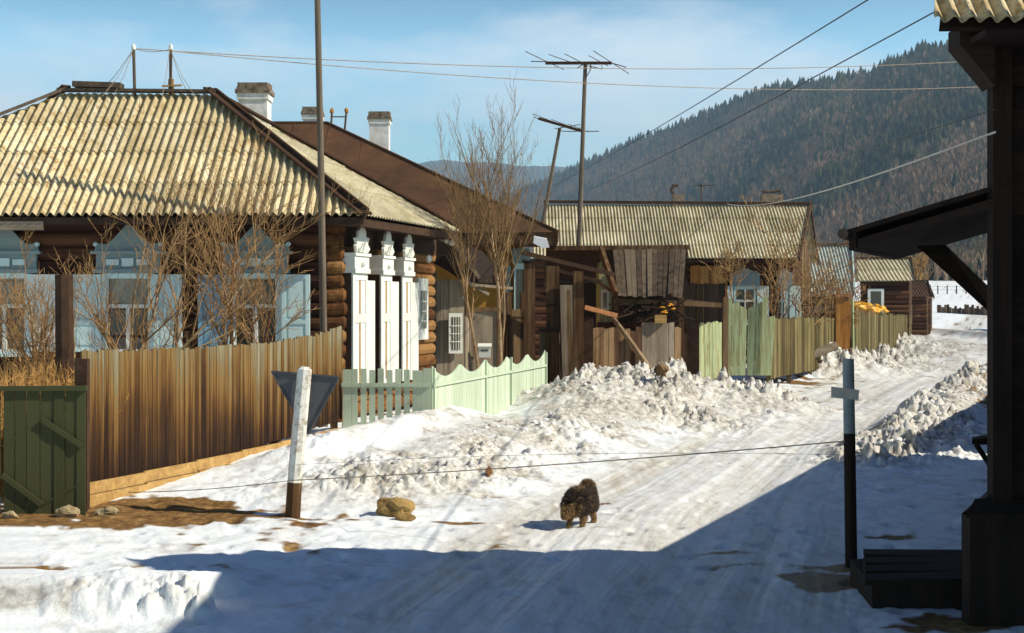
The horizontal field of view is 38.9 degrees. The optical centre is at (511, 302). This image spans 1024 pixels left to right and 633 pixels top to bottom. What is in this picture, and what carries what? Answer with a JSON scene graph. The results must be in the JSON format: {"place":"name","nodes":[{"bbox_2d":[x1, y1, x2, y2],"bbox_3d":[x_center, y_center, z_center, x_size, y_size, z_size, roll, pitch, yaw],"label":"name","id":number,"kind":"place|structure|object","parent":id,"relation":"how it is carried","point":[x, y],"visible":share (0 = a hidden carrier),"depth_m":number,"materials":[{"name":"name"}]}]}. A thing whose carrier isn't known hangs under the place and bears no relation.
{"place":"outdoors","nodes":[
{"label":"outdoors","id":0,"kind":"place"},
{"bbox_2d":[0,0,948,166],"label":"sky","id":1,"kind":"structure","parent":0,"point":[45,45],"materials":[{"name":"blue"}]},
{"bbox_2d":[419,160,568,199],"bbox_3d":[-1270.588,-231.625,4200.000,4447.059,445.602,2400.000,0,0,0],"label":"ridge","id":2,"kind":"structure","parent":0,"point":[542,170],"depth_m":4464.16,"materials":[{"name":"plant"}]},
{"bbox_2d":[0,280,1023,632],"bbox_3d":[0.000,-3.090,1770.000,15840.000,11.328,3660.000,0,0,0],"label":"snowy ground","id":3,"kind":"structure","parent":0,"point":[746,540],"depth_m":16.45,"materials":[{"name":"white snow"}]},
{"bbox_2d":[1,511,18,517],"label":"stone","id":4,"kind":"object","parent":3,"relation":"on","point":[10,514],"visible":1,"depth_m":16.26,"materials":[{"name":"beige stone"}]},
{"bbox_2d":[0,359,89,515],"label":"green gate","id":5,"kind":"structure","parent":3,"relation":"on","point":[58,446],"depth_m":16.59,"materials":[{"name":"green wood"}]},
{"bbox_2d":[0,226,97,385],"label":"bare shrub","id":6,"kind":"object","parent":3,"relation":"on","point":[35,355],"visible":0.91,"depth_m":20.04,"materials":[{"name":"brown plant"}]},
{"bbox_2d":[55,275,73,379],"bbox_3d":[-5.862,0.319,19.000,0.234,1.377,0.228,0,0,22],"label":"garden post","id":7,"kind":"object","parent":3,"relation":"on","point":[64,331],"visible":0.92,"depth_m":18.90,"materials":[{"name":"brown wood"}]},
{"bbox_2d":[0,348,128,504],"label":"dry weeds","id":8,"kind":"object","parent":3,"relation":"on","point":[23,381],"visible":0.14,"depth_m":18.08,"materials":[{"name":"beige plant"}]},
{"bbox_2d":[55,505,79,517],"bbox_3d":[-5.007,2.360,16.346,0.286,0.172,0.190,0,0,0],"label":"stone","id":9,"kind":"object","parent":3,"relation":"on","point":[68,511],"visible":0.98,"depth_m":16.28,"materials":[{"name":"beige stone"}]},
{"bbox_2d":[94,506,119,514],"bbox_3d":[-4.601,2.373,16.505,0.299,0.130,0.123,0,0,0],"label":"stone","id":10,"kind":"object","parent":3,"relation":"on","point":[109,510],"visible":1,"depth_m":16.47,"materials":[{"name":"beige stone"}]},
{"bbox_2d":[71,147,270,351],"bbox_3d":[-5.300,-0.141,22.239,3.052,4.594,2.406,0,0,-13],"label":"bare shrub","id":11,"kind":"object","parent":3,"relation":"on","point":[177,334],"visible":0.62,"depth_m":22.32,"materials":[{"name":"brown plant"}]},
{"bbox_2d":[0,120,372,384],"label":"bare shrub","id":12,"kind":"object","parent":3,"relation":"on","point":[157,292],"visible":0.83,"depth_m":20.73,"materials":[{"name":"brown plant"}]},
{"bbox_2d":[75,326,342,506],"bbox_3d":[-3.896,1.454,20.244,0.361,2.164,6.916,0,0,19],"label":"plank fence","id":13,"kind":"object","parent":3,"relation":"on","point":[186,411],"visible":0.88,"depth_m":19.02,"materials":[{"name":"brown wood"}]},
{"bbox_2d":[0,81,461,422],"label":"log house","id":14,"kind":"structure","parent":3,"relation":"on","point":[65,158],"depth_m":25.32,"materials":[{"name":"wood"}]},
{"bbox_2d":[0,230,41,356],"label":"window","id":15,"kind":"structure","parent":14,"relation":"in","point":[11,257],"depth_m":25.01,"materials":[{"name":"blue paint"}]},
{"bbox_2d":[97,43,135,96],"bbox_3d":[-7.437,-4.358,27.337,0.682,1.095,0.885,0,0,-24],"label":"aerial mast","id":16,"kind":"object","parent":14,"relation":"on","point":[133,48],"visible":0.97,"depth_m":27.38,"materials":[{"name":"metal"}]},
{"bbox_2d":[136,48,951,68],"bbox_3d":[4.954,-6.046,34.700,28.254,2.502,0.016,0,0,-31],"label":"overhead wire","id":17,"kind":"object","parent":16,"relation":"attached to","point":[520,66],"visible":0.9,"depth_m":31.55,"materials":[{"name":"grey metal"}]},
{"bbox_2d":[90,225,164,351],"bbox_3d":[-6.620,-0.230,25.015,1.260,2.320,0.170,0,0,0],"label":"window","id":18,"kind":"structure","parent":14,"relation":"in","point":[123,267],"depth_m":25.03,"materials":[{"name":"blue paint"}]},
{"bbox_2d":[162,79,181,95],"bbox_3d":[-6.418,-4.069,27.405,0.372,0.320,0.090,0,0,0],"label":"roof cross","id":19,"kind":"object","parent":14,"relation":"on","point":[173,85],"visible":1,"depth_m":27.37,"materials":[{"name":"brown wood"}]},
{"bbox_2d":[162,44,194,95],"bbox_3d":[-6.221,-4.356,27.400,0.548,1.090,1.209,0,0,0],"label":"aerial mast","id":20,"kind":"object","parent":14,"relation":"on","point":[170,49],"visible":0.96,"depth_m":27.37,"materials":[{"name":"metal"}]},
{"bbox_2d":[172,51,968,89],"bbox_3d":[6.925,-6.245,38.700,35.014,2.998,0.016,0,0,-40],"label":"overhead wire","id":21,"kind":"object","parent":20,"relation":"attached to","point":[551,81],"visible":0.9,"depth_m":33.36,"materials":[{"name":"grey metal"}]},
{"bbox_2d":[218,225,292,344],"bbox_3d":[-4.420,-0.230,25.015,1.260,2.320,0.170,0,0,0],"label":"window","id":22,"kind":"structure","parent":14,"relation":"in","point":[278,336],"depth_m":25.03,"materials":[{"name":"blue paint"}]},
{"bbox_2d":[342,227,374,382],"bbox_3d":[-2.668,0.053,25.709,0.390,2.893,1.250,0,0,14],"label":"window","id":23,"kind":"structure","parent":14,"relation":"in","point":[359,343],"depth_m":25.42,"materials":[{"name":"white paint"}]},
{"bbox_2d":[368,231,398,382],"bbox_3d":[-2.326,0.053,27.083,0.390,2.893,1.130,0,0,14],"label":"window","id":24,"kind":"structure","parent":14,"relation":"in","point":[381,266],"depth_m":26.77,"materials":[{"name":"white paint"}]},
{"bbox_2d":[392,234,418,380],"bbox_3d":[-2.027,0.053,28.281,0.390,2.893,1.130,0,0,14],"label":"window","id":25,"kind":"structure","parent":14,"relation":"in","point":[403,266],"depth_m":28.01,"materials":[{"name":"white paint"}]},
{"bbox_2d":[414,278,427,339],"bbox_3d":[-1.843,0.125,29.648,0.125,1.250,0.650,0,0,14],"label":"window","id":26,"kind":"structure","parent":14,"relation":"in","point":[423,282],"depth_m":29.57,"materials":[{"name":"white paint"}]},
{"bbox_2d":[168,160,318,345],"bbox_3d":[-4.137,-0.112,22.759,2.394,4.542,2.287,0,0,0],"label":"bare shrub","id":27,"kind":"object","parent":3,"relation":"on","point":[257,305],"visible":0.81,"depth_m":22.55,"materials":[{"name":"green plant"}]},
{"bbox_2d":[285,366,311,518],"bbox_3d":[-2.440,1.746,16.500,0.327,2.046,0.179,0,0,0],"label":"leaning post","id":28,"kind":"object","parent":3,"relation":"on","point":[298,443],"visible":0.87,"depth_m":16.43,"materials":[{"name":"white wood"}]},
{"bbox_2d":[128,480,291,492],"bbox_3d":[-3.521,2.126,16.800,2.215,0.249,0.009,0,0,21],"label":"barrier rope","id":29,"kind":"object","parent":28,"relation":"attached to","point":[211,488],"visible":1,"depth_m":16.77,"materials":[{"name":"fabric"}]},
{"bbox_2d":[271,371,338,434],"bbox_3d":[-2.370,1.145,16.616,0.777,0.739,0.032,0,0,0],"label":"triangular sign","id":30,"kind":"object","parent":28,"relation":"attached to","point":[322,387],"visible":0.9,"depth_m":16.62,"materials":[{"name":"grey metal"}]},
{"bbox_2d":[292,441,844,480],"bbox_3d":[0.327,1.656,15.049,6.247,0.712,0.011,0,0,26],"label":"barrier rope","id":31,"kind":"object","parent":28,"relation":"attached to","point":[576,462],"visible":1,"depth_m":14.87,"materials":[{"name":"fabric"}]},
{"bbox_2d":[300,453,840,464],"bbox_3d":[0.341,1.634,15.050,6.220,0.402,0.003,0,0,26],"label":"barrier rope","id":32,"kind":"object","parent":28,"relation":"attached to","point":[599,453],"visible":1,"depth_m":14.89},
{"bbox_2d":[314,0,327,426],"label":"utility pole","id":33,"kind":"object","parent":3,"relation":"on","point":[321,225],"visible":0.68,"depth_m":23.95,"materials":[{"name":"wood"}]},
{"bbox_2d":[376,497,415,516],"bbox_3d":[-1.348,2.365,16.740,0.466,0.265,0.279,0,0,0],"label":"stone","id":34,"kind":"object","parent":3,"relation":"on","point":[388,507],"visible":0.9,"depth_m":16.67,"materials":[{"name":"beige stone"}]},
{"bbox_2d":[394,513,415,520],"bbox_3d":[-1.213,2.441,16.492,0.255,0.095,0.129,0,0,0],"label":"stone","id":35,"kind":"object","parent":3,"relation":"on","point":[404,517],"visible":1,"depth_m":16.45,"materials":[{"name":"beige stone"}]},
{"bbox_2d":[273,107,559,311],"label":"metal roofed house","id":36,"kind":"structure","parent":3,"relation":"on","point":[374,156],"depth_m":35.81,"materials":[{"name":"paint"}]},
{"bbox_2d":[330,107,347,129],"bbox_3d":[-4.526,-4.830,37.998,0.490,0.589,0.112,0,0,0],"label":"roof bracket","id":37,"kind":"object","parent":36,"relation":"on","point":[332,112],"visible":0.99,"depth_m":37.98,"materials":[{"name":"metal"}]},
{"bbox_2d":[506,248,529,309],"bbox_3d":[0.140,-0.450,34.780,0.560,1.700,0.200,0,0,0],"label":"window","id":38,"kind":"structure","parent":36,"relation":"in","point":[519,268],"depth_m":34.74,"materials":[{"name":"blue paint"}]},
{"bbox_2d":[341,350,546,427],"bbox_3d":[-0.430,1.736,26.875,1.433,1.449,8.324,0,0,24],"label":"picket fence","id":39,"kind":"object","parent":3,"relation":"on","point":[485,386],"visible":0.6,"depth_m":23.87,"materials":[{"name":"green wood"}]},
{"bbox_2d":[427,115,502,368],"bbox_3d":[-0.909,-0.834,28.669,1.717,5.910,1.724,0,0,-37],"label":"bare tree","id":40,"kind":"object","parent":3,"relation":"on","point":[460,265],"visible":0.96,"depth_m":28.64,"materials":[{"name":"brown plant"}]},
{"bbox_2d":[432,240,512,375],"bbox_3d":[-0.947,0.410,31.985,1.929,3.619,2.430,0,0,0],"label":"entry porch","id":41,"kind":"object","parent":3,"relation":"on","point":[451,331],"visible":0.33,"depth_m":31.03,"materials":[{"name":"brown wood"}]},
{"bbox_2d":[449,313,462,353],"bbox_3d":[-1.202,0.650,30.967,0.300,0.860,0.062,0,0,-14],"label":"window","id":42,"kind":"structure","parent":41,"relation":"in","point":[455,319],"depth_m":30.95,"materials":[{"name":"white paint"}]},
{"bbox_2d":[464,301,502,370],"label":"wicket gate","id":43,"kind":"structure","parent":41,"relation":"attached to","point":[485,325],"depth_m":31.65,"materials":[{"name":"brown wood"}]},
{"bbox_2d":[467,311,496,370],"bbox_3d":[-0.666,1.198,31.654,0.671,2.042,0.027,0,0,-9],"label":"door leaf","id":44,"kind":"structure","parent":43,"relation":"in","point":[484,323],"depth_m":31.65,"materials":[{"name":"wood"}]},
{"bbox_2d":[478,343,491,357],"bbox_3d":[-0.592,1.030,31.440,0.300,0.305,0.160,0,0,0],"label":"letter box","id":45,"kind":"object","parent":43,"relation":"attached to","point":[484,350],"visible":1,"depth_m":31.39,"materials":[{"name":"white paint"}]},
{"bbox_2d":[485,466,492,476],"bbox_3d":[-0.314,2.277,19.594,0.114,0.159,0.108,0,0,0],"label":"stone","id":46,"kind":"object","parent":3,"relation":"on","point":[489,473],"visible":0.89,"depth_m":19.56,"materials":[{"name":"brown stone"}]},
{"bbox_2d":[442,68,566,365],"bbox_3d":[-0.417,-1.331,28.991,2.446,6.805,2.196,0,0,-38],"label":"bare tree","id":47,"kind":"object","parent":3,"relation":"on","point":[501,251],"visible":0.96,"depth_m":28.91,"materials":[{"name":"brown plant"}]},
{"bbox_2d":[501,236,617,383],"bbox_3d":[1.076,0.443,32.670,2.658,3.974,1.461,0,0,0],"label":"timber gateway","id":48,"kind":"object","parent":3,"relation":"on","point":[576,330],"visible":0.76,"depth_m":32.61,"materials":[{"name":"brown wood"}]},
{"bbox_2d":[533,114,598,222],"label":"tv antenna","id":49,"kind":"object","parent":3,"relation":"on","point":[576,129],"visible":0.89,"depth_m":44.95,"materials":[{"name":"metal"}]},
{"bbox_2d":[559,478,600,528],"bbox_3d":[0.753,2.263,16.303,0.386,0.552,0.821,0,0,26],"label":"dog","id":50,"kind":"object","parent":3,"relation":"on","point":[581,501],"visible":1,"depth_m":16.17},
{"bbox_2d":[596,261,611,327],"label":"green outhouse","id":51,"kind":"structure","parent":3,"relation":"on","point":[603,297],"depth_m":37.60,"materials":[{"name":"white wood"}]},
{"bbox_2d":[601,289,608,308],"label":"window","id":52,"kind":"structure","parent":51,"relation":"in","point":[604,293],"depth_m":37.53,"materials":[{"name":"white paint"}]},
{"bbox_2d":[611,317,651,370],"bbox_3d":[2.805,1.019,33.582,0.158,1.432,1.569,0,0,-37],"label":"leaning pole","id":53,"kind":"object","parent":3,"relation":"on","point":[635,348],"visible":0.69,"depth_m":33.56,"materials":[{"name":"brown wood"}]},
{"bbox_2d":[544,245,727,379],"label":"plank roofed shed","id":54,"kind":"structure","parent":3,"relation":"on","point":[647,275],"depth_m":38.08,"materials":[{"name":"brown wood"}]},
{"bbox_2d":[525,50,628,245],"bbox_3d":[1.849,-4.029,39.900,3.006,5.475,3.170,0,0,0],"label":"tv antenna","id":55,"kind":"object","parent":54,"relation":"on","point":[585,64],"visible":0.93,"depth_m":39.95,"materials":[{"name":"metal"}]},
{"bbox_2d":[593,326,680,368],"bbox_3d":[3.141,1.417,35.699,0.410,1.885,3.552,0,0,44],"label":"brown fence","id":56,"kind":"object","parent":3,"relation":"on","point":[611,347],"visible":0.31,"depth_m":34.96,"materials":[{"name":"brown wood"}]},
{"bbox_2d":[597,293,698,374],"bbox_3d":[3.500,0.975,36.834,2.600,2.451,1.631,0,0,0],"label":"junk heap","id":57,"kind":"object","parent":3,"relation":"on","point":[691,345],"visible":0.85,"depth_m":36.76,"materials":[{"name":"brown wood"}]},
{"bbox_2d":[642,322,673,367],"bbox_3d":[3.510,1.379,35.048,0.821,1.834,0.141,0,0,-14],"label":"grey fence panel","id":58,"kind":"object","parent":3,"relation":"on","point":[657,342],"visible":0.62,"depth_m":34.98,"materials":[{"name":"grey wood"}]},
{"bbox_2d":[654,315,666,322],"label":"post cap block","id":59,"kind":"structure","parent":58,"relation":"on","point":[660,318],"depth_m":34.80,"materials":[{"name":"brown wood"}]},
{"bbox_2d":[654,362,668,376],"bbox_3d":[3.211,1.431,31.190,0.331,0.322,0.227,0,0,0],"label":"wood scrap","id":60,"kind":"object","parent":3,"relation":"on","point":[661,368],"visible":1,"depth_m":31.13,"materials":[{"name":"brown wood"}]},
{"bbox_2d":[353,347,986,483],"bbox_3d":[9.628,1.768,40.134,9.311,1.366,50.010,0,0,24],"label":"snow rubble","id":61,"kind":"object","parent":3,"relation":"on","point":[542,425],"visible":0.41,"depth_m":25.37,"materials":[{"name":"white snow"}]},
{"bbox_2d":[530,184,819,363],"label":"long house","id":62,"kind":"structure","parent":3,"relation":"on","point":[704,232],"depth_m":49.97,"materials":[{"name":"brown wood"}]},
{"bbox_2d":[695,184,714,200],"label":"tv antenna","id":63,"kind":"object","parent":62,"relation":"attached to","point":[701,185],"visible":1,"depth_m":51.68,"materials":[{"name":"metal"}]},
{"bbox_2d":[731,268,759,324],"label":"window","id":64,"kind":"structure","parent":62,"relation":"in","point":[746,283],"depth_m":48.81,"materials":[{"name":"blue paint"}]},
{"bbox_2d":[777,269,792,318],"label":"window","id":65,"kind":"structure","parent":62,"relation":"in","point":[786,296],"depth_m":48.81,"materials":[{"name":"blue paint"}]},
{"bbox_2d":[699,321,721,379],"bbox_3d":[5.117,1.450,39.322,2.106,1.976,0.190,0,0,-44],"label":"green fence","id":66,"kind":"object","parent":3,"relation":"on","point":[710,350],"visible":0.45,"depth_m":39.47,"materials":[{"name":"green wood"}]},
{"bbox_2d":[728,296,774,374],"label":"raised board gate","id":67,"kind":"structure","parent":3,"relation":"on","point":[760,342],"depth_m":41.02,"materials":[{"name":"green wood"}]},
{"bbox_2d":[699,192,871,351],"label":"bare shrub","id":68,"kind":"object","parent":3,"relation":"on","point":[781,280],"visible":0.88,"depth_m":46.97,"materials":[{"name":"brown plant"}]},
{"bbox_2d":[766,316,834,383],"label":"olive fence","id":69,"kind":"object","parent":3,"relation":"on","point":[798,341],"visible":0.87,"depth_m":45.41,"materials":[{"name":"wood"}]},
{"bbox_2d":[815,342,838,357],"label":"fallen log","id":70,"kind":"object","parent":3,"relation":"on","point":[825,349],"visible":0.34,"depth_m":47.59,"materials":[{"name":"brown wood"}]},
{"bbox_2d":[811,243,855,348],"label":"corrugated barn","id":71,"kind":"structure","parent":3,"relation":"on","point":[824,251],"depth_m":59.70,"materials":[{"name":"grey metal"}]},
{"bbox_2d":[798,261,875,327],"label":"bare shrub","id":72,"kind":"object","parent":3,"relation":"on","point":[816,295],"visible":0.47,"depth_m":50.88,"materials":[{"name":"brown plant"}]},
{"bbox_2d":[832,294,854,351],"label":"orange gatepost","id":73,"kind":"object","parent":3,"relation":"on","point":[842,333],"visible":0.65,"depth_m":49.91,"materials":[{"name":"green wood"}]},
{"bbox_2d":[831,359,858,567],"bbox_3d":[3.150,1.637,13.782,0.283,2.212,0.143,0,0,-4],"label":"upright post","id":74,"kind":"object","parent":3,"relation":"on","point":[848,393],"visible":0.89,"depth_m":13.75,"materials":[{"name":"black wood"}]},
{"bbox_2d":[854,310,911,352],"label":"fence","id":75,"kind":"object","parent":3,"relation":"on","point":[871,332],"visible":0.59,"depth_m":58.69,"materials":[{"name":"wood"}]},
{"bbox_2d":[850,301,888,312],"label":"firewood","id":76,"kind":"object","parent":75,"relation":"on","point":[878,309],"visible":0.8,"depth_m":56.38,"materials":[{"name":"yellow wood"}]},
{"bbox_2d":[855,257,915,335],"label":"log cottage","id":77,"kind":"structure","parent":3,"relation":"on","point":[889,281],"depth_m":72.33,"materials":[{"name":"brown wood"}]},
{"bbox_2d":[868,289,883,312],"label":"window","id":78,"kind":"structure","parent":77,"relation":"in","point":[876,296],"depth_m":72.13,"materials":[{"name":"white paint"}]},
{"bbox_2d":[850,549,961,609],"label":"step","id":79,"kind":"structure","parent":3,"relation":"on","point":[908,578],"depth_m":11.90,"materials":[{"name":"black wood"}]},
{"bbox_2d":[912,280,931,335],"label":"shed","id":80,"kind":"structure","parent":3,"relation":"on","point":[921,290],"depth_m":92.31,"materials":[{"name":"brown wood"}]},
{"bbox_2d":[911,252,933,298],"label":"bare tree","id":81,"kind":"object","parent":3,"relation":"on","point":[917,266],"visible":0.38,"depth_m":107.17,"materials":[{"name":"brown plant"}]},
{"bbox_2d":[837,0,1023,626],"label":"dark board building","id":82,"kind":"structure","parent":3,"relation":"on","point":[986,44],"depth_m":11.31,"materials":[{"name":"wood"}]},
{"bbox_2d":[729,131,995,205],"bbox_3d":[5.668,-2.409,31.250,0.018,2.202,40.288,0,0,6],"label":"overhead wire","id":83,"kind":"object","parent":82,"relation":"attached to","point":[967,142],"visible":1,"depth_m":15.39,"materials":[{"name":"grey metal"}]},
{"bbox_2d":[814,109,994,161],"bbox_3d":[9.475,-4.388,43.100,0.007,5.792,64.827,0,0,10],"label":"overhead wire","id":84,"kind":"object","parent":82,"relation":"attached to","point":[922,132],"visible":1,"depth_m":15.87,"materials":[{"name":"black metal"}]},
{"bbox_2d":[972,435,986,464],"bbox_3d":[4.323,1.356,13.250,0.233,0.308,0.389,0,0,18],"label":"wall bench","id":85,"kind":"object","parent":82,"relation":"attached to","point":[977,441],"depth_m":13.18,"materials":[{"name":"black wood"}]},
{"bbox_2d":[928,284,934,334],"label":"distant cottage","id":86,"kind":"structure","parent":3,"relation":"on","point":[930,314],"depth_m":112.31,"materials":[{"name":"brown wood"}]},
{"bbox_2d":[931,285,966,293],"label":"field fence","id":87,"kind":"object","parent":3,"relation":"on","point":[937,286],"visible":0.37,"depth_m":214.99,"materials":[{"name":"grey wood"}]},
{"bbox_2d":[937,304,986,314],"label":"garden fence","id":88,"kind":"object","parent":3,"relation":"on","point":[967,309],"visible":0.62,"depth_m":162.30,"materials":[{"name":"grey wood"}]},
{"bbox_2d":[563,0,867,180],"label":"overhead wire","id":89,"kind":"object","parent":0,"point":[745,74],"visible":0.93,"depth_m":23.25,"materials":[{"name":"black metal"}]},
{"bbox_2d":[509,90,981,228],"bbox_3d":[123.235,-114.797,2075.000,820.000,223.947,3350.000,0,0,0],"label":"hillside","id":90,"kind":"structure","parent":0,"point":[641,152],"depth_m":1632.30,"materials":[{"name":"green plant"}]},
{"bbox_2d":[493,38,986,258],"bbox_3d":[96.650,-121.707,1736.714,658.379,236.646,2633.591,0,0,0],"label":"conifer forest","id":91,"kind":"object","parent":90,"relation":"on","point":[845,171],"visible":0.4,"depth_m":1079.83,"materials":[{"name":"green plant"}]},
{"bbox_2d":[505,39,986,280],"bbox_3d":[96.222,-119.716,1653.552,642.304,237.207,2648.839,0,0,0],"label":"bare forest","id":92,"kind":"object","parent":90,"relation":"on","point":[962,160],"visible":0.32,"depth_m":1044.28,"materials":[{"name":"plant"}]},
{"bbox_2d":[590,12,933,189],"bbox_3d":[4.054,-3.965,37.000,0.016,1.475,46.029,0,0,-2],"label":"overhead wire","id":93,"kind":"object","parent":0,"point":[792,88],"visible":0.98,"depth_m":22.54,"materials":[{"name":"black metal"}]},
{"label":"hill spur","id":94,"kind":"structure","parent":0,"visible":0},
{"bbox_2d":[852,234,986,280],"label":"young conifer wood","id":95,"kind":"object","parent":94,"relation":"on","point":[971,267],"visible":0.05,"depth_m":338.52,"materials":[{"name":"green plant"}]}
]}

